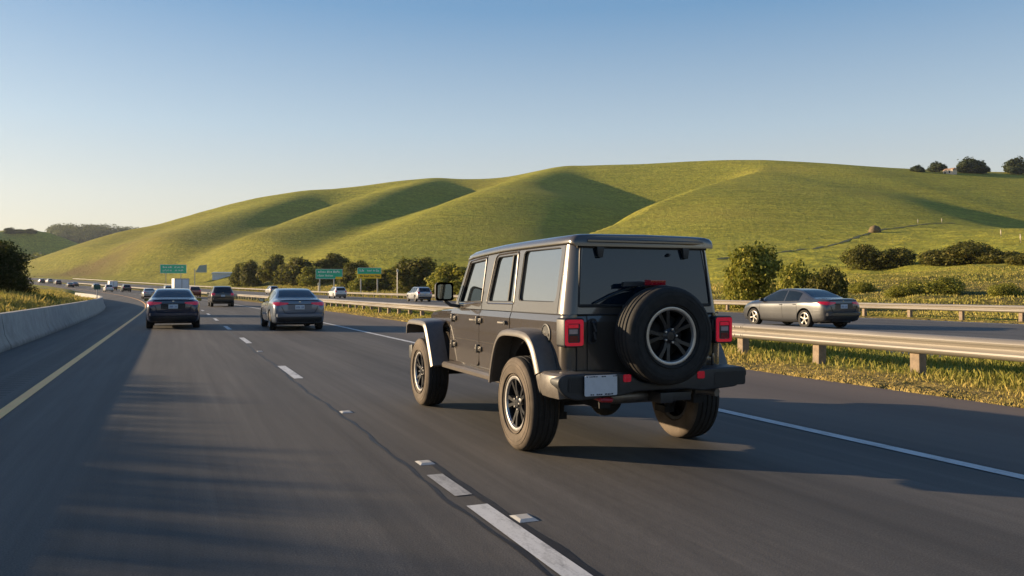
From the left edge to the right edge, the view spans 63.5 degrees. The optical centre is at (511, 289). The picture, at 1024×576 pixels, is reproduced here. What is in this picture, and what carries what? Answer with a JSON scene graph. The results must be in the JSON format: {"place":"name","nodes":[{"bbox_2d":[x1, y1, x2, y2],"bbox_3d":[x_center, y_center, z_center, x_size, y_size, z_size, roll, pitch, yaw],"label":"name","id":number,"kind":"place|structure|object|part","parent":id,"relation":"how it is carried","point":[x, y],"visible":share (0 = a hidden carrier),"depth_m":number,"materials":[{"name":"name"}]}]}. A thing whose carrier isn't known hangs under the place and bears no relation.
{"place":"outdoors","nodes":[
{"label":"outdoors","id":0,"kind":"place"},
{"bbox_2d":[0,281,1023,575],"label":"road","id":1,"kind":"structure","parent":0,"point":[206,447],"depth_m":6.36,"materials":[{"name":"grey asphalt"}]},
{"bbox_2d":[0,293,105,352],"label":"concrete barrier","id":2,"kind":"object","parent":1,"relation":"on","point":[20,327],"visible":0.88,"depth_m":25.02,"materials":[{"name":"grey concrete"}]},
{"bbox_2d":[54,280,61,284],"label":"suv","id":3,"kind":"object","parent":1,"relation":"on","point":[59,282],"visible":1,"depth_m":280.73,"materials":[{"name":"grey paint"}]},
{"bbox_2d":[66,283,73,286],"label":"sedan","id":4,"kind":"object","parent":1,"relation":"on","point":[69,284],"visible":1,"depth_m":244.68,"materials":[{"name":"grey paint"}]},
{"bbox_2d":[0,286,145,418],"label":"yellow edge line marking","id":5,"kind":"object","parent":1,"relation":"on","point":[12,405],"visible":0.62,"depth_m":13.11,"materials":[{"name":"paint"}]},
{"bbox_2d":[103,284,113,291],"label":"suv","id":6,"kind":"object","parent":1,"relation":"on","point":[108,287],"visible":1,"depth_m":186.25,"materials":[{"name":"white paint"}]},
{"bbox_2d":[108,281,117,289],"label":"box van","id":7,"kind":"object","parent":1,"relation":"on","point":[114,284],"visible":0.51,"depth_m":206.57,"materials":[{"name":"metal"}]},
{"bbox_2d":[120,284,130,291],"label":"suv","id":8,"kind":"object","parent":1,"relation":"on","point":[125,287],"visible":1,"depth_m":187.54,"materials":[{"name":"grey paint"}]},
{"bbox_2d":[140,288,154,298],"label":"sedan","id":9,"kind":"object","parent":1,"relation":"on","point":[147,292],"visible":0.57,"depth_m":113.80,"materials":[{"name":"silver metal"}]},
{"bbox_2d":[144,288,201,327],"bbox_3d":[-12.893,0.673,31.461,2.072,1.453,4.840,0,0,-22],"label":"sedan","id":10,"kind":"object","parent":1,"relation":"on","point":[172,305],"visible":1,"depth_m":29.43,"materials":[{"name":"black paint"}]},
{"bbox_3d":[-12.434,0.140,30.339,1.251,0.263,0.701,0,0,-22],"label":"rear window","id":11,"kind":"part","parent":10,"relation":"part of","materials":[{"name":"black glass"}]},
{"bbox_2d":[172,278,188,288],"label":"box truck","id":12,"kind":"object","parent":1,"relation":"on","point":[180,282],"visible":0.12,"depth_m":117.40,"materials":[{"name":"metal"}]},
{"bbox_2d":[189,286,200,296],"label":"suv","id":13,"kind":"object","parent":1,"relation":"on","point":[196,290],"visible":0.62,"depth_m":129.71,"materials":[{"name":"red paint"}]},
{"bbox_2d":[207,286,233,306],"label":"suv","id":14,"kind":"object","parent":1,"relation":"on","point":[220,294],"visible":1,"depth_m":67.48,"materials":[{"name":"grey paint"}]},
{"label":"rear window","id":15,"kind":"part","parent":14,"relation":"part of","materials":[{"name":"black glass"}]},
{"bbox_2d":[259,288,323,329],"bbox_3d":[-8.130,0.673,30.384,2.072,1.453,4.840,0,0,-22],"label":"sedan","id":16,"kind":"object","parent":1,"relation":"on","point":[292,306],"visible":1,"depth_m":28.39,"materials":[{"name":"paint"}]},
{"bbox_3d":[-7.671,0.140,29.262,1.251,0.263,0.701,0,0,-22],"label":"rear window","id":17,"kind":"part","parent":16,"relation":"part of","materials":[{"name":"black glass"}]},
{"bbox_2d":[113,291,592,575],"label":"lane dash marking","id":18,"kind":"object","parent":1,"relation":"on","point":[551,557],"visible":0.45,"depth_m":4.62,"materials":[{"name":"white paint"}]},
{"bbox_2d":[202,311,552,575],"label":"tar seam","id":19,"kind":"object","parent":1,"relation":"on","point":[526,554],"visible":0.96,"depth_m":5.61,"materials":[{"name":"black asphalt"}]},
{"bbox_2d":[415,460,434,464],"bbox_3d":[-0.702,1.393,6.677,0.126,0.011,0.176,0,0,-22],"label":"lane marker","id":20,"kind":"object","parent":1,"relation":"on","point":[424,462],"visible":1,"depth_m":6.64,"materials":[{"name":"white plastic"}]},
{"bbox_2d":[427,474,470,495],"bbox_3d":[-0.456,1.395,5.929,0.125,0.001,0.680,0,0,-22],"label":"worn dash marking","id":21,"kind":"object","parent":1,"relation":"on","point":[449,485],"visible":1,"depth_m":5.92,"materials":[{"name":"white paint"}]},
{"bbox_2d":[431,463,602,575],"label":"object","id":22,"kind":"object","parent":1,"relation":"on","point":[562,550],"visible":1,"depth_m":4.80,"materials":[{"name":"black asphalt"}]},
{"bbox_2d":[509,513,538,522],"bbox_3d":[0.072,1.393,5.058,0.126,0.011,0.176,0,0,-22],"label":"lane marker","id":23,"kind":"object","parent":1,"relation":"on","point":[521,518],"visible":1,"depth_m":5.03,"materials":[{"name":"white plastic"}]},
{"bbox_2d":[81,286,1023,478],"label":"white edge line marking","id":24,"kind":"structure","parent":1,"relation":"on","point":[989,469],"depth_m":7.49,"materials":[{"name":"paint"}]},
{"bbox_2d":[406,234,745,449],"bbox_3d":[0.348,0.466,8.862,2.020,1.868,4.966,0,0,-22],"label":"off road car","id":25,"kind":"object","parent":1,"relation":"on","point":[542,332],"visible":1,"depth_m":6.95,"materials":[{"name":"paint"}]},
{"bbox_3d":[-0.489,0.498,8.906,0.116,0.580,0.880,0,0,-22],"label":"front door","id":26,"kind":"part","parent":25,"relation":"part of","materials":[{"name":"metal"}]},
{"bbox_3d":[-0.415,-0.088,8.868,0.098,0.506,0.746,0,0,-22],"label":"side window","id":27,"kind":"part","parent":25,"relation":"part of","materials":[{"name":"grey glass"}]},
{"bbox_3d":[-0.177,0.498,8.144,0.116,0.580,0.897,0,0,-22],"label":"rear door","id":28,"kind":"part","parent":25,"relation":"part of","materials":[{"name":"metal"}]},
{"bbox_3d":[-0.080,-0.108,8.056,0.100,0.510,0.732,0,0,-22],"label":"side window","id":29,"kind":"part","parent":25,"relation":"part of","materials":[{"name":"grey glass"}]},
{"bbox_3d":[0.251,-0.126,7.269,0.087,0.478,0.827,0,0,-22],"label":"side window","id":30,"kind":"part","parent":25,"relation":"part of","materials":[{"name":"grey glass"}]},
{"bbox_3d":[1.137,-0.127,6.934,1.295,0.547,0.139,0,0,-22],"label":"rear window","id":31,"kind":"part","parent":25,"relation":"part of","materials":[{"name":"black glass"}]},
{"bbox_2d":[0,160,1023,407],"bbox_3d":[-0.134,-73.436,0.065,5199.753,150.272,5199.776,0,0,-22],"label":"terrain","id":32,"kind":"structure","parent":0,"point":[800,208],"depth_m":366.08,"materials":[{"name":"green plant"}]},
{"bbox_2d":[3,227,19,233],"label":"oak tree","id":33,"kind":"object","parent":32,"relation":"on","point":[10,230],"visible":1,"depth_m":896.02,"materials":[{"name":"green plant"}]},
{"bbox_2d":[0,239,37,292],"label":"dark tree","id":34,"kind":"object","parent":32,"relation":"on","point":[11,261],"visible":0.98,"depth_m":46.90,"materials":[{"name":"green plant"}]},
{"bbox_2d":[2,268,41,294],"bbox_3d":[-30.294,-0.395,49.989,2.760,2.560,2.879,0,0,9],"label":"dark tree","id":35,"kind":"object","parent":32,"relation":"on","point":[30,289],"visible":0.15,"depth_m":50.12,"materials":[{"name":"green plant"}]},
{"bbox_2d":[25,228,37,233],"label":"oak tree","id":36,"kind":"object","parent":32,"relation":"on","point":[30,231],"visible":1,"depth_m":925.59,"materials":[{"name":"green plant"}]},
{"bbox_2d":[28,291,58,300],"bbox_3d":[-26.629,0.580,46.512,1.534,0.988,1.852,0,0,44],"label":"shrub","id":37,"kind":"object","parent":32,"relation":"on","point":[50,297],"visible":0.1,"depth_m":46.46,"materials":[{"name":"green plant"}]},
{"bbox_2d":[0,288,95,312],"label":"bank grass","id":38,"kind":"structure","parent":32,"relation":"on","point":[13,301],"depth_m":42.71,"materials":[{"name":"green plant"}]},
{"bbox_2d":[23,223,138,260],"bbox_3d":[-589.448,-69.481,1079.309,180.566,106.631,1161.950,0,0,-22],"label":"distant wood","id":39,"kind":"object","parent":32,"relation":"on","point":[78,234],"visible":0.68,"depth_m":1420.17,"materials":[{"name":"green plant"}]},
{"bbox_2d":[93,285,100,297],"bbox_3d":[-31.140,0.686,62.034,0.480,2.092,0.080,0,0,-31],"label":"marker sign","id":40,"kind":"object","parent":32,"relation":"on","point":[96,287],"visible":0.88,"depth_m":62.02,"materials":[{"name":"green metal"}]},
{"bbox_2d":[160,264,186,272],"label":"road sign","id":41,"kind":"object","parent":32,"relation":"on","point":[166,268],"visible":0.93,"depth_m":293.38,"materials":[{"name":"green metal"}]},
{"bbox_2d":[194,265,206,284],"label":"sign back","id":42,"kind":"object","parent":32,"relation":"on","point":[202,269],"visible":0.88,"depth_m":273.84,"materials":[{"name":"grey metal"}]},
{"bbox_2d":[211,272,231,279],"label":"shed","id":43,"kind":"structure","parent":32,"relation":"on","point":[217,275],"depth_m":287.87,"materials":[{"name":"grey metal"}]},
{"bbox_2d":[228,263,243,286],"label":"oak tree","id":44,"kind":"object","parent":32,"relation":"on","point":[235,277],"visible":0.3,"depth_m":255.38,"materials":[{"name":"green plant"}]},
{"bbox_2d":[238,259,268,286],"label":"oak tree","id":45,"kind":"object","parent":32,"relation":"on","point":[248,278],"visible":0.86,"depth_m":248.33,"materials":[{"name":"green plant"}]},
{"bbox_2d":[254,254,284,284],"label":"oak tree","id":46,"kind":"object","parent":32,"relation":"on","point":[264,272],"visible":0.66,"depth_m":241.45,"materials":[{"name":"green plant"}]},
{"bbox_2d":[272,256,315,285],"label":"oak tree","id":47,"kind":"object","parent":32,"relation":"on","point":[290,271],"visible":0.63,"depth_m":227.72,"materials":[{"name":"green plant"}]},
{"bbox_2d":[296,265,329,286],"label":"oak tree","id":48,"kind":"object","parent":32,"relation":"on","point":[308,278],"visible":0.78,"depth_m":221.16,"materials":[{"name":"green plant"}]},
{"bbox_2d":[316,269,341,290],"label":"road sign","id":49,"kind":"object","parent":32,"relation":"on","point":[333,274],"visible":0.93,"depth_m":172.34,"materials":[{"name":"green metal"}]},
{"bbox_2d":[313,253,348,280],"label":"oak tree","id":50,"kind":"object","parent":32,"relation":"on","point":[334,261],"visible":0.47,"depth_m":227.95,"materials":[{"name":"green plant"}]},
{"bbox_2d":[336,260,368,288],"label":"oak tree","id":51,"kind":"object","parent":32,"relation":"on","point":[349,269],"visible":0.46,"depth_m":201.10,"materials":[{"name":"green plant"}]},
{"bbox_2d":[347,271,381,290],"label":"oak tree","id":52,"kind":"object","parent":32,"relation":"on","point":[366,284],"visible":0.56,"depth_m":177.09,"materials":[{"name":"green plant"}]},
{"bbox_2d":[358,268,380,292],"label":"road sign","id":53,"kind":"object","parent":32,"relation":"on","point":[371,273],"visible":0.91,"depth_m":150.69,"materials":[{"name":"green metal"}]},
{"bbox_2d":[372,269,396,290],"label":"oak tree","id":54,"kind":"object","parent":32,"relation":"on","point":[384,282],"visible":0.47,"depth_m":176.48,"materials":[{"name":"green plant"}]},
{"bbox_2d":[386,256,437,293],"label":"oak tree","id":55,"kind":"object","parent":32,"relation":"on","point":[413,272],"visible":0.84,"depth_m":151.02,"materials":[{"name":"green plant"}]},
{"bbox_2d":[424,262,459,294],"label":"oak tree","id":56,"kind":"object","parent":32,"relation":"on","point":[444,273],"visible":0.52,"depth_m":136.07,"materials":[{"name":"green plant"}]},
{"bbox_2d":[450,266,466,294],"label":"oak tree","id":57,"kind":"object","parent":32,"relation":"on","point":[460,273],"visible":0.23,"depth_m":133.72,"materials":[{"name":"green plant"}]},
{"bbox_2d":[232,260,779,299],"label":"verge grass","id":58,"kind":"structure","parent":32,"relation":"on","point":[324,287],"depth_m":176.79,"materials":[{"name":"green plant"}]},
{"bbox_2d":[28,278,1023,361],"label":"road far carriageway","id":59,"kind":"structure","parent":32,"relation":"on","point":[982,329],"depth_m":33.16,"materials":[{"name":"grey asphalt"}]},
{"bbox_2d":[265,286,277,293],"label":"suv","id":60,"kind":"object","parent":59,"relation":"on","point":[269,289],"visible":0.66,"depth_m":162.27,"materials":[{"name":"silver metal"}]},
{"bbox_2d":[328,287,346,297],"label":"suv","id":61,"kind":"object","parent":59,"relation":"on","point":[334,292],"visible":0.99,"depth_m":121.62,"materials":[{"name":"white paint"}]},
{"bbox_2d":[406,287,431,301],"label":"suv","id":62,"kind":"object","parent":59,"relation":"on","point":[415,294],"visible":1,"depth_m":94.34,"materials":[{"name":"silver metal"}]},
{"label":"rear window","id":63,"kind":"part","parent":62,"relation":"part of","materials":[{"name":"black glass"}]},
{"bbox_2d":[122,283,1018,324],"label":"edge line marking","id":64,"kind":"structure","parent":59,"relation":"on","point":[870,318],"depth_m":37.29,"materials":[{"name":"white paint"}]},
{"bbox_2d":[743,288,860,326],"bbox_3d":[10.904,0.673,31.580,2.072,1.453,4.840,0,0,-22],"label":"sedan","id":65,"kind":"object","parent":59,"relation":"on","point":[806,307],"visible":1,"depth_m":30.33,"materials":[{"name":"grey paint"}]},
{"bbox_3d":[10.087,0.241,31.624,0.228,0.423,1.140,0,0,-22],"label":"side window","id":66,"kind":"part","parent":65,"relation":"part of","materials":[{"name":"black glass"}]},
{"bbox_3d":[10.465,0.230,30.693,0.232,0.397,0.750,0,0,-22],"label":"side window","id":67,"kind":"part","parent":65,"relation":"part of","materials":[{"name":"black glass"}]},
{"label":"rear window","id":68,"kind":"part","parent":65,"relation":"part of","materials":[{"name":"black glass"}]},
{"bbox_2d":[73,278,1023,321],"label":"guardrail","id":69,"kind":"object","parent":32,"relation":"on","point":[960,308],"visible":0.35,"depth_m":40.71,"materials":[{"name":"silver metal"}]},
{"bbox_2d":[79,283,1023,374],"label":"guardrail","id":70,"kind":"object","parent":32,"relation":"on","point":[918,347],"visible":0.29,"depth_m":14.09,"materials":[{"name":"silver metal"}]},
{"bbox_2d":[324,303,1023,407],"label":"median grass","id":71,"kind":"structure","parent":32,"relation":"on","point":[758,347],"depth_m":15.21,"materials":[{"name":"green plant"}]},
{"bbox_2d":[720,266,754,308],"bbox_3d":[16.187,-0.063,58.903,2.411,4.240,2.910,0,0,7],"label":"shrub","id":72,"kind":"object","parent":32,"relation":"on","point":[728,285],"visible":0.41,"depth_m":58.35,"materials":[{"name":"green plant"}]},
{"bbox_2d":[721,240,783,308],"bbox_3d":[16.904,-0.830,58.069,4.360,5.433,4.333,0,0,-22],"label":"bush","id":73,"kind":"object","parent":32,"relation":"on","point":[755,266],"visible":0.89,"depth_m":57.21,"materials":[{"name":"green plant"}]},
{"bbox_2d":[776,257,833,290],"bbox_3d":[19.266,-0.059,54.158,4.232,4.143,3.507,0,0,3],"label":"shrub","id":74,"kind":"object","parent":32,"relation":"on","point":[795,275],"visible":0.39,"depth_m":53.52,"materials":[{"name":"green plant"}]},
{"bbox_2d":[802,263,848,297],"bbox_3d":[20.137,0.136,52.807,3.065,3.664,3.238,0,0,-8],"label":"shrub","id":75,"kind":"object","parent":32,"relation":"on","point":[834,282],"visible":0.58,"depth_m":52.16,"materials":[{"name":"green plant"}]},
{"bbox_2d":[836,243,886,270],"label":"shrub","id":76,"kind":"object","parent":32,"relation":"on","point":[862,255],"visible":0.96,"depth_m":126.09,"materials":[{"name":"green plant"}]},
{"bbox_2d":[847,281,877,292],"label":"shrub","id":77,"kind":"object","parent":32,"relation":"on","point":[862,287],"visible":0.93,"depth_m":83.53,"materials":[{"name":"green plant"}]},
{"bbox_2d":[712,266,1023,320],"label":"rough grass","id":78,"kind":"structure","parent":32,"relation":"on","point":[907,299],"depth_m":62.02,"materials":[{"name":"green plant"}]},
{"bbox_2d":[868,225,881,232],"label":"hay mound","id":79,"kind":"object","parent":32,"relation":"on","point":[874,229],"visible":0.91,"depth_m":245.95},
{"bbox_2d":[871,246,917,268],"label":"shrub","id":80,"kind":"object","parent":32,"relation":"on","point":[898,257],"visible":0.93,"depth_m":124.53,"materials":[{"name":"green plant"}]},
{"bbox_2d":[881,285,921,297],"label":"shrub","id":81,"kind":"object","parent":32,"relation":"on","point":[899,291],"visible":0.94,"depth_m":73.05,"materials":[{"name":"green plant"}]},
{"bbox_2d":[909,164,924,171],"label":"oak tree","id":82,"kind":"object","parent":32,"relation":"on","point":[918,168],"visible":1,"depth_m":542.98,"materials":[{"name":"green plant"}]},
{"bbox_2d":[893,276,965,295],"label":"shrub","id":83,"kind":"object","parent":32,"relation":"on","point":[945,285],"visible":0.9,"depth_m":72.45,"materials":[{"name":"green plant"}]},
{"bbox_2d":[926,161,947,171],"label":"oak tree","id":84,"kind":"object","parent":32,"relation":"on","point":[936,166],"visible":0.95,"depth_m":548.87,"materials":[{"name":"green plant"}]},
{"bbox_2d":[917,249,969,265],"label":"shrub","id":85,"kind":"object","parent":32,"relation":"on","point":[927,257],"visible":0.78,"depth_m":119.06,"materials":[{"name":"green plant"}]},
{"bbox_2d":[943,168,956,173],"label":"house","id":86,"kind":"structure","parent":32,"relation":"on","point":[950,171],"depth_m":538.95,"materials":[{"name":"ceramic"}]},
{"bbox_2d":[939,239,996,265],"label":"shrub","id":87,"kind":"object","parent":32,"relation":"on","point":[960,249],"visible":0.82,"depth_m":116.44,"materials":[{"name":"green plant"}]},
{"bbox_2d":[956,156,987,172],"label":"oak tree","id":88,"kind":"object","parent":32,"relation":"on","point":[967,165],"visible":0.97,"depth_m":551.30,"materials":[{"name":"green plant"}]},
{"bbox_2d":[972,166,990,173],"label":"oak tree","id":89,"kind":"object","parent":32,"relation":"on","point":[985,170],"visible":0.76,"depth_m":553.18,"materials":[{"name":"green plant"}]},
{"bbox_2d":[971,248,1019,263],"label":"shrub","id":90,"kind":"object","parent":32,"relation":"on","point":[991,256],"visible":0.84,"depth_m":113.91,"materials":[{"name":"green plant"}]},
{"bbox_2d":[986,282,1023,297],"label":"shrub","id":91,"kind":"object","parent":32,"relation":"on","point":[1003,289],"visible":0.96,"depth_m":67.58,"materials":[{"name":"green plant"}]},
{"bbox_2d":[1001,156,1023,173],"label":"oak tree","id":92,"kind":"object","parent":32,"relation":"on","point":[1015,165],"visible":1,"depth_m":557.72,"materials":[{"name":"green plant"}]},
{"bbox_2d":[1004,253,1023,265],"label":"shrub","id":93,"kind":"object","parent":32,"relation":"on","point":[1017,259],"visible":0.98,"depth_m":103.12,"materials":[{"name":"green plant"}]},
{"bbox_2d":[0,0,1023,231],"label":"sky","id":94,"kind":"structure","parent":0,"point":[134,113],"materials":[{"name":"blue"}]},
{"bbox_2d":[717,223,933,258],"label":"farm track","id":95,"kind":"structure","parent":0,"point":[839,242],"depth_m":217.56,"materials":[{"name":"brown soil"}]}
]}

